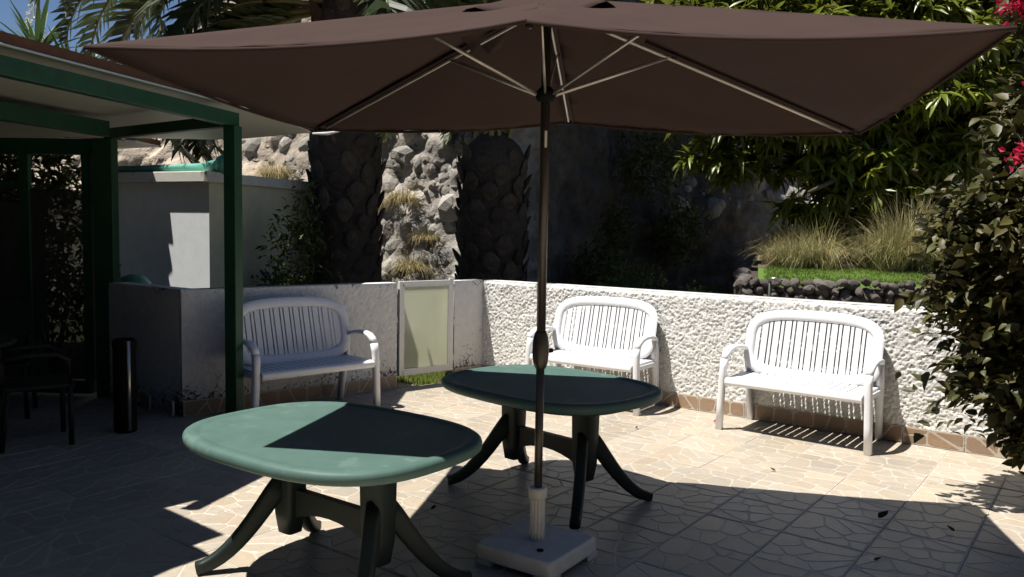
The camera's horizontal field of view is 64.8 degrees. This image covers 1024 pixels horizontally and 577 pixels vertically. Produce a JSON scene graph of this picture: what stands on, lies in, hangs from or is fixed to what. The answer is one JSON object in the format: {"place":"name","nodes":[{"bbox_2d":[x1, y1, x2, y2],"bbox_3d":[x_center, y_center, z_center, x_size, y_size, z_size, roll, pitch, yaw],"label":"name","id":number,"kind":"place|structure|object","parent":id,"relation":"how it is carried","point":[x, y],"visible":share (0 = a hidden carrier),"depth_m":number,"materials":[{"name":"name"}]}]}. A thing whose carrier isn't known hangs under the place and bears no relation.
{"place":"outdoors","nodes":[
{"label":"outdoors","id":0,"kind":"place"},
{"bbox_2d":[0,0,185,64],"label":"sky","id":1,"kind":"structure","parent":0,"point":[22,6],"materials":[{"name":"blue"}]},
{"bbox_2d":[10,332,1005,458],"bbox_3d":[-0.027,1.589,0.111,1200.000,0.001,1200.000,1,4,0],"label":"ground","id":2,"kind":"structure","parent":0,"point":[407,382],"depth_m":8.07,"materials":[{"name":"tile"}]},
{"bbox_2d":[0,154,80,189],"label":"hedge","id":3,"kind":"object","parent":2,"relation":"on","point":[62,180],"visible":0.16,"depth_m":10.03,"materials":[{"name":"green plant"}]},
{"bbox_2d":[118,171,313,287],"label":"pump shed","id":4,"kind":"structure","parent":2,"relation":"on","point":[171,228],"depth_m":9.29,"materials":[{"name":"paint"}]},
{"bbox_2d":[118,155,223,173],"bbox_3d":[-3.996,-1.429,9.395,1.736,0.221,0.247,3,4,22],"label":"rolled tarp","id":5,"kind":"object","parent":4,"relation":"on","point":[216,164],"visible":0.79,"depth_m":9.28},
{"bbox_2d":[28,0,464,283],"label":"palm tree","id":6,"kind":"object","parent":2,"relation":"on","point":[347,170],"visible":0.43,"depth_m":10.06,"materials":[{"name":"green plant"}]},
{"bbox_2d":[243,175,336,285],"bbox_3d":[-2.620,-0.251,9.525,1.056,2.174,0.872,3,4,22],"label":"shrub","id":7,"kind":"object","parent":2,"relation":"on","point":[280,277],"visible":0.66,"depth_m":9.46,"materials":[{"name":"green plant"}]},
{"bbox_2d":[372,342,444,391],"bbox_3d":[-0.753,0.884,9.274,2.076,0.100,3.356,1,4,0],"label":"grass strip","id":8,"kind":"object","parent":2,"relation":"on","point":[431,378],"depth_m":8.47,"materials":[{"name":"green plant"}]},
{"bbox_2d":[412,0,651,281],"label":"palm tree","id":9,"kind":"object","parent":2,"relation":"on","point":[492,224],"visible":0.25,"depth_m":10.57,"materials":[{"name":"brown plant"}]},
{"bbox_2d":[560,197,637,287],"bbox_3d":[1.513,-0.450,13.381,0.979,2.173,1.505,4,5,39],"label":"shrub","id":10,"kind":"object","parent":2,"relation":"on","point":[580,277],"visible":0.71,"depth_m":13.38,"materials":[{"name":"green plant"}]},
{"bbox_2d":[592,257,712,292],"bbox_3d":[1.955,0.225,10.694,1.166,1.217,2.799,0,4,-17],"label":"shrub","id":11,"kind":"object","parent":2,"relation":"on","point":[629,274],"visible":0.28,"depth_m":11.43,"materials":[{"name":"green plant"}]},
{"bbox_2d":[610,129,715,289],"bbox_3d":[2.865,-1.311,15.382,2.274,3.657,1.349,-1,5,-30],"label":"shrub","id":12,"kind":"object","parent":2,"relation":"on","point":[689,227],"visible":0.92,"depth_m":15.34,"materials":[{"name":"green plant"}]},
{"bbox_2d":[768,277,780,296],"bbox_3d":[2.830,0.450,8.768,0.135,1.158,0.054,3,5,28],"label":"standpipe","id":13,"kind":"object","parent":2,"relation":"on","point":[778,280],"visible":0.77,"depth_m":8.75,"materials":[{"name":"metal"}]},
{"bbox_2d":[733,263,943,306],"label":"stone wall","id":14,"kind":"structure","parent":2,"relation":"on","point":[748,281],"depth_m":8.97,"materials":[{"name":"grey stone"}]},
{"bbox_2d":[3,0,1014,331],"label":"rock face","id":15,"kind":"object","parent":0,"point":[583,172],"visible":0.26,"depth_m":14.21},
{"bbox_2d":[0,0,101,57],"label":"yucca","id":16,"kind":"object","parent":15,"relation":"on","point":[38,33],"visible":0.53,"depth_m":12.70,"materials":[{"name":"green plant"}]},
{"bbox_2d":[246,156,303,179],"bbox_3d":[-4.047,-1.920,13.762,1.390,0.775,1.367,1,4,0],"label":"grass tuft","id":17,"kind":"object","parent":15,"relation":"on","point":[269,171],"visible":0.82,"depth_m":13.61,"materials":[{"name":"beige plant"}]},
{"bbox_2d":[378,182,425,211],"bbox_3d":[-1.758,-1.386,12.702,1.030,0.561,1.033,4,5,38],"label":"grass tuft","id":18,"kind":"object","parent":15,"relation":"on","point":[400,198],"visible":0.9,"depth_m":12.55,"materials":[{"name":"beige plant"}]},
{"bbox_2d":[382,248,439,282],"bbox_3d":[-1.576,-0.314,12.541,1.177,0.651,1.252,1,4,0],"label":"grass tuft","id":19,"kind":"object","parent":15,"relation":"on","point":[406,267],"visible":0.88,"depth_m":12.36,"materials":[{"name":"beige plant"}]},
{"bbox_2d":[407,230,447,248],"bbox_3d":[-1.351,-0.787,12.588,0.784,0.356,0.758,1,4,0],"label":"grass tuft","id":20,"kind":"object","parent":15,"relation":"on","point":[415,237],"visible":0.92,"depth_m":12.43,"materials":[{"name":"beige plant"}]},
{"bbox_2d":[0,382,1023,576],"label":"patio floor","id":21,"kind":"structure","parent":0,"point":[152,496],"depth_m":4.61,"materials":[{"name":"tile"}]},
{"bbox_2d":[0,302,37,418],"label":"chair","id":22,"kind":"object","parent":21,"relation":"on","point":[16,319],"visible":0.81,"depth_m":6.68,"materials":[{"name":"plastic"}]},
{"bbox_2d":[0,344,74,453],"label":"chair","id":23,"kind":"object","parent":21,"relation":"on","point":[62,381],"visible":1,"depth_m":5.65,"materials":[{"name":"plastic"}]},
{"bbox_2d":[111,337,136,433],"bbox_3d":[-2.898,0.723,6.039,0.170,0.700,0.170,1,4,0],"label":"ashtray bin","id":24,"kind":"object","parent":21,"relation":"on","point":[124,385],"visible":1,"depth_m":5.97,"materials":[{"name":"black metal"}]},
{"bbox_2d":[0,31,338,412],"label":"porch","id":25,"kind":"object","parent":21,"relation":"on","point":[59,261],"visible":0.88,"depth_m":7.14,"materials":[{"name":"green metal"}]},
{"bbox_2d":[108,282,396,416],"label":"garden wall","id":26,"kind":"structure","parent":21,"relation":"on","point":[178,333],"depth_m":6.87,"materials":[{"name":"paint"}]},
{"bbox_2d":[243,297,380,407],"bbox_3d":[-1.743,0.568,6.755,1.177,0.956,0.587,-3,6,-43],"label":"garden bench","id":27,"kind":"object","parent":21,"relation":"on","point":[301,362],"visible":0.87,"depth_m":6.86,"materials":[{"name":"plastic"}]},
{"bbox_2d":[182,401,481,576],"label":"patio table","id":28,"kind":"object","parent":21,"relation":"on","point":[375,454],"visible":1,"depth_m":3.41,"materials":[{"name":"green plastic"}]},
{"bbox_2d":[474,484,596,576],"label":"weighted stand","id":29,"kind":"object","parent":21,"relation":"on","point":[535,545],"visible":0.98,"depth_m":3.74,"materials":[{"name":"white plastic"}]},
{"bbox_2d":[83,0,1017,487],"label":"parasol","id":30,"kind":"object","parent":29,"relation":"on","point":[547,64],"visible":0.99,"depth_m":3.73,"materials":[{"name":"fabric"}]},
{"bbox_2d":[441,364,662,528],"bbox_3d":[0.212,0.881,4.777,1.304,0.663,1.006,5,6,45],"label":"patio table","id":31,"kind":"object","parent":21,"relation":"on","point":[585,399],"visible":0.96,"depth_m":4.61,"materials":[{"name":"green plastic"}]},
{"bbox_2d":[525,296,658,415],"bbox_3d":[0.751,0.568,7.374,1.177,0.956,0.587,4,5,35],"label":"garden bench","id":32,"kind":"object","parent":21,"relation":"on","point":[591,355],"visible":0.88,"depth_m":7.45,"materials":[{"name":"plastic"}]},
{"bbox_2d":[445,279,1012,458],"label":"garden wall","id":33,"kind":"structure","parent":21,"relation":"on","point":[697,333],"depth_m":6.92,"materials":[{"name":"paint"}]},
{"bbox_2d":[397,278,454,375],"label":"garden gate","id":34,"kind":"structure","parent":33,"relation":"attached to","point":[426,320],"depth_m":8.07,"materials":[{"name":"white metal"}]},
{"bbox_2d":[715,310,884,455],"bbox_3d":[2.259,0.671,6.266,1.177,0.956,0.587,4,5,38],"label":"garden bench","id":35,"kind":"object","parent":21,"relation":"on","point":[853,387],"visible":1,"depth_m":6.33,"materials":[{"name":"plastic"}]},
{"bbox_2d":[878,510,887,517],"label":"fallen leaf","id":36,"kind":"object","parent":21,"relation":"on","point":[882,514],"visible":1,"depth_m":4.44,"materials":[{"name":"black plant"}]},
{"bbox_2d":[894,0,1023,474],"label":"bougainvillea","id":37,"kind":"object","parent":21,"relation":"on","point":[979,226],"visible":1,"depth_m":4.56,"materials":[{"name":"green plant"}]},
{"bbox_2d":[757,254,928,288],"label":"lawn","id":38,"kind":"structure","parent":0,"point":[761,274],"depth_m":10.05,"materials":[{"name":"plant"}]},
{"bbox_2d":[641,0,1023,260],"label":"mango tree","id":39,"kind":"object","parent":38,"relation":"on","point":[917,146],"visible":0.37,"depth_m":11.31,"materials":[{"name":"green plant"}]},
{"bbox_2d":[744,189,949,272],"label":"dry grass","id":40,"kind":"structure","parent":38,"relation":"on","point":[886,251],"depth_m":10.69,"materials":[{"name":"plant"}]},
{"bbox_3d":[-4.029,0.473,8.609,0.300,0.795,0.300,1,4,0],"label":"block pillar","id":41,"kind":"object","parent":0,"visible":0},
{"bbox_2d":[120,274,150,283],"bbox_3d":[-4.020,-0.040,8.573,0.360,0.230,0.360,1,4,0],"label":"planter","id":42,"kind":"object","parent":41,"relation":"on","point":[135,278],"visible":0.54,"depth_m":8.48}
]}

